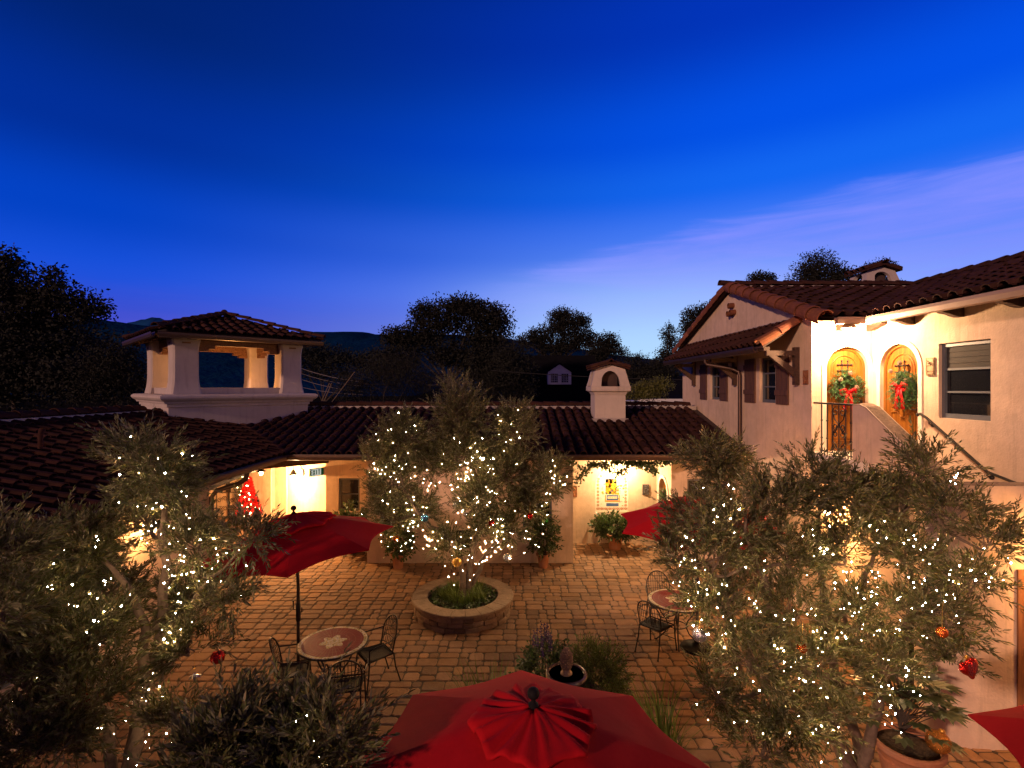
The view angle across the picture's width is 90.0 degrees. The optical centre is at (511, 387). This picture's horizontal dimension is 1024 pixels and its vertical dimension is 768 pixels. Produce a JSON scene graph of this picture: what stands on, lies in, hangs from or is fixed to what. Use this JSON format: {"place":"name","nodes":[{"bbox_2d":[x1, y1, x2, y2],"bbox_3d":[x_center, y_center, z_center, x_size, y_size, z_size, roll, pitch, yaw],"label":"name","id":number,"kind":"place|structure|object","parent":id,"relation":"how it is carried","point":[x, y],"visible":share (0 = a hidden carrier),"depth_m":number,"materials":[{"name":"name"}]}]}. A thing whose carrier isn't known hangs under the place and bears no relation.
{"place":"outdoors","nodes":[
{"label":"outdoors","id":0,"kind":"place"},
{"bbox_2d":[129,317,163,325],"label":"mountain","id":1,"kind":"structure","parent":0,"point":[147,322],"depth_m":1187.37,"materials":[{"name":"blue"}]},
{"bbox_2d":[10,318,441,396],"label":"hills","id":2,"kind":"structure","parent":0,"point":[220,370],"depth_m":332.80,"materials":[{"name":"green plant"}]},
{"bbox_2d":[0,394,648,411],"bbox_3d":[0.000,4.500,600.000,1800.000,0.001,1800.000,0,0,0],"label":"ground","id":3,"kind":"structure","parent":0,"point":[97,404],"depth_m":152.72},
{"bbox_2d":[0,241,129,411],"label":"dark oak","id":4,"kind":"object","parent":3,"relation":"on","point":[37,341],"visible":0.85,"depth_m":21.46,"materials":[{"name":"green plant"}]},
{"bbox_2d":[50,329,146,406],"bbox_3d":[-15.549,1.133,20.021,4.004,6.768,3.079,0,0,27],"label":"tree","id":5,"kind":"object","parent":3,"relation":"on","point":[120,376],"visible":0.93,"depth_m":19.59,"materials":[{"name":"green plant"}]},
{"bbox_2d":[301,341,387,400],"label":"tree","id":6,"kind":"object","parent":3,"relation":"on","point":[318,357],"visible":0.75,"depth_m":47.66,"materials":[{"name":"green plant"}]},
{"bbox_2d":[322,345,453,405],"bbox_3d":[-5.566,1.190,24.050,6.458,6.638,3.748,0,0,0],"label":"willow shrub","id":7,"kind":"object","parent":3,"relation":"on","point":[395,378],"visible":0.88,"depth_m":23.80,"materials":[{"name":"green plant"}]},
{"bbox_2d":[368,290,521,400],"bbox_3d":[-4.377,-1.142,35.523,11.409,11.312,5.460,0,0,0],"label":"dark oak","id":8,"kind":"object","parent":3,"relation":"on","point":[476,318],"visible":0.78,"depth_m":35.36,"materials":[{"name":"green plant"}]},
{"bbox_2d":[474,331,541,405],"bbox_3d":[-0.316,0.406,33.020,4.662,8.201,3.949,0,0,0],"label":"dark oak","id":9,"kind":"object","parent":3,"relation":"on","point":[511,363],"visible":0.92,"depth_m":32.53,"materials":[{"name":"green plant"}]},
{"bbox_2d":[516,304,601,354],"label":"sycamore tree","id":10,"kind":"object","parent":3,"relation":"on","point":[570,337],"visible":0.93,"depth_m":55.43,"materials":[{"name":"green plant"}]},
{"bbox_2d":[582,330,624,367],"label":"sycamore tree","id":11,"kind":"object","parent":3,"relation":"on","point":[601,349],"visible":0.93,"depth_m":51.52,"materials":[{"name":"green plant"}]},
{"bbox_2d":[605,345,649,399],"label":"airy tree","id":12,"kind":"object","parent":3,"relation":"on","point":[634,358],"visible":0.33,"depth_m":59.76,"materials":[{"name":"green plant"}]},
{"bbox_2d":[620,356,678,389],"bbox_3d":[10.512,1.038,39.899,5.102,6.928,3.105,0,0,0],"label":"dark oak","id":13,"kind":"object","parent":3,"relation":"on","point":[656,368],"visible":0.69,"depth_m":39.50,"materials":[{"name":"green plant"}]},
{"bbox_2d":[626,374,676,405],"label":"yellowing shrub","id":14,"kind":"object","parent":3,"relation":"on","point":[657,388],"visible":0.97,"depth_m":29.78,"materials":[{"name":"green plant"}]},
{"bbox_2d":[626,375,682,405],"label":"shingled house","id":15,"kind":"structure","parent":3,"relation":"on","point":[675,394],"depth_m":37.10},
{"bbox_2d":[649,322,682,387],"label":"slender tree","id":16,"kind":"object","parent":3,"relation":"on","point":[668,341],"visible":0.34,"depth_m":43.77,"materials":[{"name":"green plant"}]},
{"bbox_2d":[674,299,710,338],"bbox_3d":[11.072,-0.340,30.058,3.123,9.699,2.751,0,0,0],"label":"dark oak","id":17,"kind":"object","parent":3,"relation":"on","point":[688,321],"visible":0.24,"depth_m":29.86,"materials":[{"name":"green plant"}]},
{"bbox_2d":[491,370,682,379],"bbox_3d":[4.874,-0.725,29.998,12.252,0.592,0.040,0,0,0],"label":"overhead wire","id":18,"kind":"object","parent":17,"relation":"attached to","point":[576,376],"visible":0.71,"depth_m":29.98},
{"bbox_2d":[744,269,779,280],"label":"sycamore tree","id":19,"kind":"object","parent":3,"relation":"on","point":[759,274],"visible":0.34,"depth_m":35.78,"materials":[{"name":"green plant"}]},
{"bbox_2d":[784,246,859,280],"bbox_3d":[19.510,-2.185,32.005,5.031,13.376,2.726,0,0,0],"label":"dark oak","id":20,"kind":"object","parent":3,"relation":"on","point":[817,270],"visible":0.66,"depth_m":31.63,"materials":[{"name":"green plant"}]},
{"bbox_2d":[663,251,1023,750],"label":"stair house","id":21,"kind":"structure","parent":3,"relation":"on","point":[746,353],"depth_m":9.05,"materials":[{"name":"paint"}]},
{"bbox_2d":[712,367,718,399],"bbox_3d":[5.945,-0.170,14.785,0.050,1.040,0.690,0,0,0],"label":"window","id":22,"kind":"structure","parent":21,"relation":"in","point":[715,374],"depth_m":15.00,"materials":[{"name":"glass"}]},
{"bbox_2d":[757,496,766,576],"bbox_3d":[5.975,3.377,12.175,0.050,2.245,0.840,0,0,0],"label":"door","id":23,"kind":"structure","parent":21,"relation":"in","point":[766,496],"depth_m":12.16,"materials":[{"name":"brown wood"}]},
{"bbox_2d":[762,358,774,402],"bbox_3d":[5.945,-0.170,11.735,0.050,1.040,0.730,0,0,0],"label":"window","id":24,"kind":"structure","parent":21,"relation":"in","point":[768,369],"depth_m":11.90,"materials":[{"name":"glass"}]},
{"bbox_2d":[802,370,807,383],"bbox_3d":[5.824,-0.200,10.180,0.052,0.280,0.160,0,0,0],"label":"wall plaque","id":25,"kind":"object","parent":21,"relation":"attached to","point":[805,377],"depth_m":10.15,"materials":[{"name":"brown wood"}]},
{"bbox_2d":[827,348,864,450],"bbox_3d":[6.545,0.230,10.087,0.812,2.032,0.126,0,0,0],"label":"door","id":26,"kind":"structure","parent":21,"relation":"in","point":[842,358],"depth_m":10.09,"materials":[{"name":"brown wood"}]},
{"bbox_2d":[827,367,865,409],"bbox_3d":[6.558,0.009,9.975,0.773,0.865,0.303,0,0,0],"label":"door wreath","id":27,"kind":"object","parent":26,"relation":"attached to","point":[846,394],"depth_m":9.98,"materials":[{"name":"green plant"}]},
{"bbox_2d":[841,324,856,331],"bbox_3d":[6.358,-1.120,9.703,0.247,0.170,0.591,0,0,27],"label":"eave lamp","id":28,"kind":"object","parent":21,"relation":"attached to","point":[848,327],"visible":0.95,"depth_m":9.49,"materials":[{"name":"white metal"}]},
{"bbox_2d":[884,344,917,439],"bbox_3d":[7.107,0.230,9.320,0.126,2.032,0.912,0,0,0],"label":"door","id":29,"kind":"structure","parent":21,"relation":"in","point":[903,353],"depth_m":9.34,"materials":[{"name":"brown wood"}]},
{"bbox_2d":[884,361,917,410],"bbox_3d":[7.003,-0.019,9.196,0.278,0.934,0.798,0,0,0],"label":"door wreath","id":30,"kind":"object","parent":29,"relation":"attached to","point":[902,385],"depth_m":9.17,"materials":[{"name":"green plant"}]},
{"bbox_2d":[926,357,934,375],"bbox_3d":[7.014,-0.350,8.600,0.068,0.300,0.170,0,0,0],"label":"wall plaque","id":31,"kind":"object","parent":21,"relation":"attached to","point":[930,366],"depth_m":8.58,"materials":[{"name":"brown metal"}]},
{"bbox_2d":[942,339,990,420],"bbox_3d":[7.120,-0.110,7.990,0.050,1.220,0.920,0,0,0],"label":"window","id":32,"kind":"structure","parent":21,"relation":"in","point":[966,365],"depth_m":8.02,"materials":[{"name":"glass"}]},
{"bbox_2d":[860,256,905,280],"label":"sycamore tree","id":33,"kind":"object","parent":3,"relation":"on","point":[890,261],"visible":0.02,"depth_m":29.84,"materials":[{"name":"green plant"}]},
{"bbox_2d":[301,332,682,393],"bbox_3d":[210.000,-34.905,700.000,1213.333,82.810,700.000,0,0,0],"label":"hills","id":34,"kind":"structure","parent":0,"point":[358,341],"depth_m":628.18,"materials":[{"name":"green plant"}]},
{"bbox_2d":[2,517,1020,767],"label":"pavement","id":35,"kind":"structure","parent":0,"point":[348,569],"depth_m":9.29,"materials":[{"name":"brown brick"}]},
{"bbox_2d":[0,488,84,657],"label":"olive tree","id":36,"kind":"object","parent":35,"relation":"on","point":[12,580],"visible":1,"depth_m":4.48,"materials":[{"name":"green plant"}]},
{"bbox_2d":[0,406,300,767],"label":"olive tree","id":37,"kind":"object","parent":35,"relation":"on","point":[67,664],"visible":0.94,"depth_m":5.33,"materials":[{"name":"green plant"}]},
{"bbox_2d":[35,535,130,684],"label":"string lights","id":38,"kind":"object","parent":37,"relation":"attached to","point":[89,593],"visible":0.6,"depth_m":5.07,"materials":[{"name":"white plastic"}]},
{"bbox_2d":[101,566,196,767],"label":"string lights","id":39,"kind":"object","parent":37,"relation":"attached to","point":[153,670],"visible":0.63,"depth_m":5.25,"materials":[{"name":"white plastic"}]},
{"bbox_2d":[118,436,246,591],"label":"string lights","id":40,"kind":"object","parent":37,"relation":"attached to","point":[165,473],"visible":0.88,"depth_m":5.29,"materials":[{"name":"white plastic"}]},
{"bbox_2d":[188,664,199,680],"bbox_3d":[-3.410,2.958,5.500,0.144,0.316,0.125,0,0,0],"label":"tree ornament","id":41,"kind":"object","parent":37,"relation":"hanging from","point":[194,675],"visible":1,"depth_m":5.49,"materials":[{"name":"silver metal"}]},
{"bbox_2d":[210,650,224,664],"bbox_3d":[-3.163,2.787,5.500,0.140,0.360,0.140,0,0,-23],"label":"tree ornament","id":42,"kind":"object","parent":37,"relation":"hanging from","point":[215,656],"visible":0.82,"depth_m":5.46,"materials":[{"name":"red glass"}]},
{"bbox_2d":[235,476,261,518],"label":"christmas tree","id":43,"kind":"object","parent":35,"relation":"on","point":[248,485],"visible":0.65,"depth_m":16.66,"materials":[{"name":"red plastic"}]},
{"bbox_2d":[122,642,414,767],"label":"olive tree","id":44,"kind":"object","parent":35,"relation":"on","point":[216,735],"visible":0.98,"depth_m":3.20,"materials":[{"name":"green plant"}]},
{"bbox_2d":[241,714,313,742],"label":"string lights","id":45,"kind":"object","parent":44,"relation":"attached to","point":[288,723],"visible":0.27,"depth_m":3.14,"materials":[{"name":"white plastic"}]},
{"bbox_2d":[269,637,312,695],"bbox_3d":[-3.156,4.019,7.328,0.587,0.934,0.590,0,0,-18],"label":"iron chair","id":46,"kind":"object","parent":35,"relation":"on","point":[305,665],"visible":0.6,"depth_m":7.36,"materials":[{"name":"metal"}]},
{"bbox_2d":[198,505,392,689],"bbox_3d":[-3.233,3.141,7.729,2.681,2.719,2.703,0,0,0],"label":"patio umbrella","id":47,"kind":"object","parent":35,"relation":"on","point":[319,536],"visible":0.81,"depth_m":7.17,"materials":[{"name":"red fabric"}]},
{"bbox_2d":[296,626,368,694],"bbox_3d":[-2.640,4.126,7.560,1.010,0.745,1.010,0,0,-26],"label":"mosaic table","id":48,"kind":"object","parent":35,"relation":"on","point":[327,644],"visible":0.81,"depth_m":7.50,"materials":[{"name":"tile"}]},
{"bbox_2d":[324,659,368,705],"bbox_3d":[-2.251,4.019,6.944,0.590,0.934,0.587,0,0,-14],"label":"iron chair","id":49,"kind":"object","parent":35,"relation":"on","point":[342,682],"visible":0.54,"depth_m":6.84,"materials":[{"name":"metal"}]},
{"bbox_2d":[332,499,366,553],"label":"potted plant","id":50,"kind":"object","parent":35,"relation":"on","point":[343,513],"visible":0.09,"depth_m":13.83,"materials":[{"name":"green plant"}]},
{"bbox_2d":[0,309,751,756],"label":"courtyard wing","id":51,"kind":"structure","parent":35,"relation":"on","point":[280,431],"depth_m":13.48,"materials":[{"name":"beige paint"}]},
{"bbox_2d":[0,594,31,689],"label":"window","id":52,"kind":"structure","parent":51,"relation":"in","point":[4,686],"depth_m":6.24,"materials":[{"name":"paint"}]},
{"bbox_2d":[216,479,239,516],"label":"iron gate","id":53,"kind":"structure","parent":51,"relation":"attached to","point":[225,495],"depth_m":17.74,"materials":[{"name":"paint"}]},
{"bbox_2d":[235,477,246,500],"bbox_3d":[-9.057,3.102,17.224,0.511,1.702,0.535,0,0,29],"label":"garland","id":54,"kind":"object","parent":51,"relation":"attached to","point":[239,490],"visible":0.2,"depth_m":17.12,"materials":[{"name":"green plant"}]},
{"bbox_2d":[254,469,265,474],"bbox_3d":[-7.257,2.296,14.698,0.533,0.407,0.248,0,0,44],"label":"wall lantern","id":55,"kind":"object","parent":51,"relation":"attached to","point":[260,471],"depth_m":14.55,"materials":[{"name":"glass"}]},
{"bbox_2d":[289,466,303,477],"bbox_3d":[-6.419,2.492,15.262,0.432,0.407,0.247,0,0,-27],"label":"wall lantern","id":56,"kind":"object","parent":51,"relation":"attached to","point":[293,473],"depth_m":15.20,"materials":[{"name":"metal"}]},
{"bbox_2d":[308,467,323,476],"bbox_3d":[-5.599,2.421,14.636,0.070,0.229,0.435,0,0,37],"label":"exit sign","id":57,"kind":"object","parent":51,"relation":"attached to","point":[314,472],"visible":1,"depth_m":14.59,"materials":[{"name":"plastic"}]},
{"bbox_2d":[339,478,359,509],"bbox_3d":[-4.685,3.080,14.795,0.610,0.940,0.050,0,0,0],"label":"window","id":58,"kind":"structure","parent":51,"relation":"in","point":[348,487],"depth_m":14.81,"materials":[{"name":"glass"}]},
{"bbox_2d":[523,501,551,526],"bbox_3d":[0.650,3.240,13.165,0.740,0.680,0.050,0,0,0],"label":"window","id":59,"kind":"structure","parent":51,"relation":"in","point":[547,512],"depth_m":13.18,"materials":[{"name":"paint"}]},
{"bbox_2d":[573,486,576,496],"bbox_3d":[1.770,3.000,14.724,0.200,0.310,0.050,0,0,0],"label":"wall plaque","id":60,"kind":"object","parent":51,"relation":"attached to","point":[575,492],"depth_m":14.73,"materials":[{"name":"orange metal"}]},
{"bbox_2d":[595,469,627,510],"bbox_3d":[2.893,2.970,14.775,0.977,1.210,0.015,0,0,0],"label":"tile mural","id":61,"kind":"object","parent":51,"relation":"attached to","point":[611,493],"visible":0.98,"depth_m":14.78},
{"bbox_2d":[565,460,683,486],"bbox_3d":[2.800,2.077,12.749,3.026,0.762,0.343,0,0,0],"label":"climbing vine","id":62,"kind":"object","parent":51,"relation":"attached to","point":[649,466],"visible":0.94,"depth_m":12.71,"materials":[{"name":"green plant"}]},
{"bbox_2d":[642,484,648,494],"bbox_3d":[3.850,2.940,14.724,0.190,0.300,0.049,0,0,0],"label":"wall plaque","id":63,"kind":"object","parent":51,"relation":"attached to","point":[645,489],"depth_m":14.73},
{"bbox_2d":[659,487,666,500],"bbox_3d":[4.192,3.078,14.147,0.246,0.733,0.662,0,0,-4],"label":"door wreath","id":64,"kind":"object","parent":51,"relation":"attached to","point":[661,494],"depth_m":14.11,"materials":[{"name":"green plant"}]},
{"bbox_2d":[687,479,706,495],"bbox_3d":[4.890,2.950,13.485,0.600,1.100,0.050,0,0,0],"label":"window","id":65,"kind":"structure","parent":51,"relation":"in","point":[688,480],"depth_m":13.50,"materials":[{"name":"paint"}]},
{"bbox_2d":[354,614,400,695],"bbox_3d":[-2.050,4.019,7.823,0.587,0.934,0.590,0,0,-38],"label":"iron chair","id":66,"kind":"object","parent":35,"relation":"on","point":[376,652],"visible":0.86,"depth_m":7.83,"materials":[{"name":"metal"}]},
{"bbox_2d":[378,524,418,568],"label":"potted plant","id":67,"kind":"object","parent":35,"relation":"on","point":[397,555],"visible":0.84,"depth_m":12.57,"materials":[{"name":"green plant"}]},
{"bbox_2d":[67,565,825,767],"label":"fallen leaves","id":68,"kind":"object","parent":35,"relation":"on","point":[473,634],"visible":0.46,"depth_m":9.66,"materials":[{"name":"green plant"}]},
{"bbox_2d":[412,576,513,633],"bbox_3d":[-0.980,4.316,10.250,2.024,0.361,2.024,0,0,0],"label":"stone planter","id":69,"kind":"object","parent":35,"relation":"on","point":[428,614],"visible":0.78,"depth_m":9.59,"materials":[{"name":"stone"}]},
{"bbox_2d":[431,574,493,606],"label":"planter grass","id":70,"kind":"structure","parent":69,"relation":"in","point":[450,593],"depth_m":10.13,"materials":[{"name":"green plant"}]},
{"bbox_2d":[430,582,496,608],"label":"planter groundcover","id":71,"kind":"object","parent":69,"relation":"in","point":[443,602],"visible":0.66,"depth_m":9.98,"materials":[{"name":"green plant"}]},
{"bbox_2d":[346,368,581,598],"bbox_3d":[-0.908,1.912,10.096,4.649,4.662,1.992,0,0,0],"label":"olive tree","id":72,"kind":"object","parent":69,"relation":"in","point":[459,410],"visible":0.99,"depth_m":9.93,"materials":[{"name":"green plant"}]},
{"bbox_2d":[368,412,441,549],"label":"string lights","id":73,"kind":"object","parent":72,"relation":"attached to","point":[406,490],"visible":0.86,"depth_m":9.62,"materials":[{"name":"white plastic"}]},
{"bbox_2d":[421,511,428,521],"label":"tree ornament","id":74,"kind":"object","parent":72,"relation":"hanging from","point":[424,517],"visible":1,"depth_m":9.55,"materials":[{"name":"blue metal"}]},
{"bbox_2d":[452,557,461,566],"bbox_3d":[-1.043,3.204,9.700,0.170,0.390,0.170,0,0,-22],"label":"tree ornament","id":75,"kind":"object","parent":72,"relation":"hanging from","point":[457,562],"visible":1,"depth_m":9.64,"materials":[{"name":"gold metal"}]},
{"bbox_2d":[436,522,498,583],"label":"string lights","id":76,"kind":"object","parent":72,"relation":"attached to","point":[468,557],"visible":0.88,"depth_m":9.73,"materials":[{"name":"white plastic"}]},
{"bbox_2d":[441,438,504,531],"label":"string lights","id":77,"kind":"object","parent":72,"relation":"attached to","point":[486,484],"visible":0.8,"depth_m":9.58,"materials":[{"name":"white plastic"}]},
{"bbox_2d":[488,516,494,525],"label":"tree ornament","id":78,"kind":"object","parent":72,"relation":"hanging from","point":[491,521],"visible":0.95,"depth_m":9.71,"materials":[{"name":"red glass"}]},
{"bbox_2d":[503,553,511,562],"bbox_3d":[-0.082,3.157,9.800,0.170,0.390,0.170,0,0,23],"label":"tree ornament","id":79,"kind":"object","parent":72,"relation":"hanging from","point":[506,558],"visible":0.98,"depth_m":9.74,"materials":[{"name":"silver metal"}]},
{"bbox_2d":[485,410,566,559],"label":"string lights","id":80,"kind":"object","parent":72,"relation":"attached to","point":[528,508],"visible":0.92,"depth_m":9.72,"materials":[{"name":"white plastic"}]},
{"bbox_2d":[426,657,511,690],"bbox_3d":[-0.380,3.957,6.255,1.337,1.112,1.441,0,0,0],"label":"grass clump","id":81,"kind":"object","parent":35,"relation":"on","point":[462,679],"visible":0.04,"depth_m":6.54,"materials":[{"name":"green plant"}]},
{"bbox_2d":[351,670,709,767],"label":"patio umbrella","id":82,"kind":"object","parent":35,"relation":"on","point":[521,719],"visible":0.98,"depth_m":3.43,"materials":[{"name":"red fabric"}]},
{"bbox_2d":[508,621,571,677],"bbox_3d":[0.443,3.836,6.992,0.871,1.298,0.937,0,0,22],"label":"salvia plant","id":83,"kind":"object","parent":35,"relation":"on","point":[530,662],"visible":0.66,"depth_m":6.90,"materials":[{"name":"green plant"}]},
{"bbox_2d":[523,515,564,568],"bbox_3d":[0.809,3.829,12.761,0.986,1.306,0.942,0,0,-39],"label":"potted plant","id":84,"kind":"object","parent":35,"relation":"on","point":[542,554],"visible":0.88,"depth_m":12.68,"materials":[{"name":"green plant"}]},
{"bbox_2d":[545,647,607,691],"bbox_3d":[0.660,3.803,6.220,1.280,1.295,1.280,0,0,0],"label":"fountain","id":85,"kind":"object","parent":35,"relation":"on","point":[565,669],"visible":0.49,"depth_m":6.18,"materials":[{"name":"stone"}]},
{"bbox_2d":[557,630,636,697],"bbox_3d":[1.122,3.991,6.924,1.218,1.453,1.184,0,0,0],"label":"rosemary bush","id":86,"kind":"object","parent":35,"relation":"on","point":[605,664],"visible":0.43,"depth_m":6.83,"materials":[{"name":"green plant"}]},
{"bbox_2d":[587,509,639,550],"bbox_3d":[2.914,3.930,14.215,1.702,1.104,1.197,0,0,5],"label":"potted plant","id":87,"kind":"object","parent":35,"relation":"on","point":[615,536],"visible":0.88,"depth_m":14.04,"materials":[{"name":"green plant"}]},
{"bbox_2d":[634,600,677,661],"bbox_3d":[2.433,4.019,8.714,0.587,0.934,0.590,0,0,-44],"label":"iron chair","id":88,"kind":"object","parent":35,"relation":"on","point":[652,624],"visible":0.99,"depth_m":8.67,"materials":[{"name":"metal"}]},
{"bbox_2d":[600,663,713,751],"bbox_3d":[1.689,4.001,6.052,1.545,1.048,1.448,0,0,0],"label":"grass clump","id":89,"kind":"object","parent":35,"relation":"on","point":[666,728],"visible":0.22,"depth_m":6.21,"materials":[{"name":"green plant"}]},
{"bbox_2d":[645,570,677,621],"bbox_3d":[2.801,4.019,9.657,0.590,0.934,0.587,0,0,2],"label":"iron chair","id":90,"kind":"object","parent":35,"relation":"on","point":[652,575],"visible":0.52,"depth_m":9.87,"materials":[{"name":"metal"}]},
{"bbox_2d":[648,589,703,651],"bbox_3d":[2.920,4.126,9.060,1.010,0.745,1.010,0,0,-32],"label":"mosaic table","id":91,"kind":"object","parent":35,"relation":"on","point":[660,599],"visible":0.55,"depth_m":9.01,"materials":[{"name":"tile"}]},
{"bbox_2d":[621,491,780,656],"bbox_3d":[3.182,3.140,8.802,2.543,2.719,2.551,0,0,-34],"label":"patio umbrella","id":92,"kind":"object","parent":35,"relation":"on","point":[639,521],"visible":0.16,"depth_m":8.68,"materials":[{"name":"red fabric"}]},
{"bbox_2d":[634,421,770,674],"bbox_3d":[2.885,2.490,7.747,2.158,3.995,1.490,0,0,0],"label":"olive tree","id":93,"kind":"object","parent":35,"relation":"on","point":[728,460],"visible":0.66,"depth_m":7.64,"materials":[{"name":"green plant"}]},
{"bbox_2d":[659,416,1023,767],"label":"olive tree","id":94,"kind":"object","parent":35,"relation":"on","point":[911,493],"visible":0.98,"depth_m":5.41,"materials":[{"name":"green plant"}]},
{"bbox_2d":[692,627,706,642],"bbox_3d":[1.907,2.403,5.200,0.144,0.364,0.144,0,0,-23],"label":"tree ornament","id":95,"kind":"object","parent":94,"relation":"hanging from","point":[696,633],"visible":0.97,"depth_m":5.15,"materials":[{"name":"silver metal"}]},
{"bbox_2d":[676,484,764,646],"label":"string lights","id":96,"kind":"object","parent":94,"relation":"attached to","point":[724,565],"visible":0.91,"depth_m":5.29,"materials":[{"name":"white plastic"}]},
{"bbox_2d":[797,621,807,652],"bbox_3d":[2.947,2.533,5.200,0.100,0.320,0.100,0,0,0],"label":"tree ornament","id":97,"kind":"object","parent":94,"relation":"hanging from","point":[800,647],"visible":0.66,"depth_m":5.17,"materials":[{"name":"glass"}]},
{"bbox_2d":[697,649,928,762],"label":"string lights","id":98,"kind":"object","parent":94,"relation":"attached to","point":[890,709],"visible":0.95,"depth_m":5.02,"materials":[{"name":"white plastic"}]},
{"bbox_2d":[774,520,899,663],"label":"string lights","id":99,"kind":"object","parent":94,"relation":"attached to","point":[811,614],"visible":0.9,"depth_m":5.26,"materials":[{"name":"white plastic"}]},
{"bbox_2d":[935,604,948,637],"bbox_3d":[4.116,2.234,4.900,0.100,0.320,0.100,0,0,0],"label":"tree ornament","id":100,"kind":"object","parent":94,"relation":"hanging from","point":[942,632],"visible":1,"depth_m":4.87,"materials":[{"name":"orange glass"}]},
{"bbox_2d":[897,472,1010,636],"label":"string lights","id":101,"kind":"object","parent":94,"relation":"attached to","point":[956,475],"visible":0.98,"depth_m":4.92,"materials":[{"name":"white plastic"}]},
{"bbox_2d":[959,637,977,678],"bbox_3d":[4.076,2.417,4.592,0.201,0.434,0.090,-17,4,-14],"label":"tree ornament","id":102,"kind":"object","parent":94,"relation":"hanging from","point":[968,667],"visible":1,"depth_m":4.57,"materials":[{"name":"red glass"}]},
{"bbox_2d":[845,639,974,767],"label":"potted plant","id":103,"kind":"object","parent":35,"relation":"on","point":[906,747],"visible":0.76,"depth_m":5.62,"materials":[{"name":"green plant"}]},
{"bbox_2d":[925,728,951,754],"bbox_3d":[4.625,3.828,5.551,0.280,0.255,0.230,26,-5,-37],"label":"glitter egg","id":104,"kind":"object","parent":103,"relation":"in","point":[939,734],"visible":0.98,"depth_m":5.48,"materials":[{"name":"gold metal"}]},
{"bbox_2d":[968,704,1023,767],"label":"patio umbrella","id":105,"kind":"object","parent":35,"relation":"on","point":[1005,727],"visible":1,"depth_m":3.69,"materials":[{"name":"red fabric"}]},
{"bbox_2d":[0,0,1023,358],"label":"sky","id":106,"kind":"structure","parent":0,"point":[307,165],"materials":[{"name":"blue"}]},
{"bbox_2d":[520,355,595,405],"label":"shingled house","id":107,"kind":"structure","parent":0,"point":[554,387],"depth_m":45.71,"materials":[{"name":"black"}]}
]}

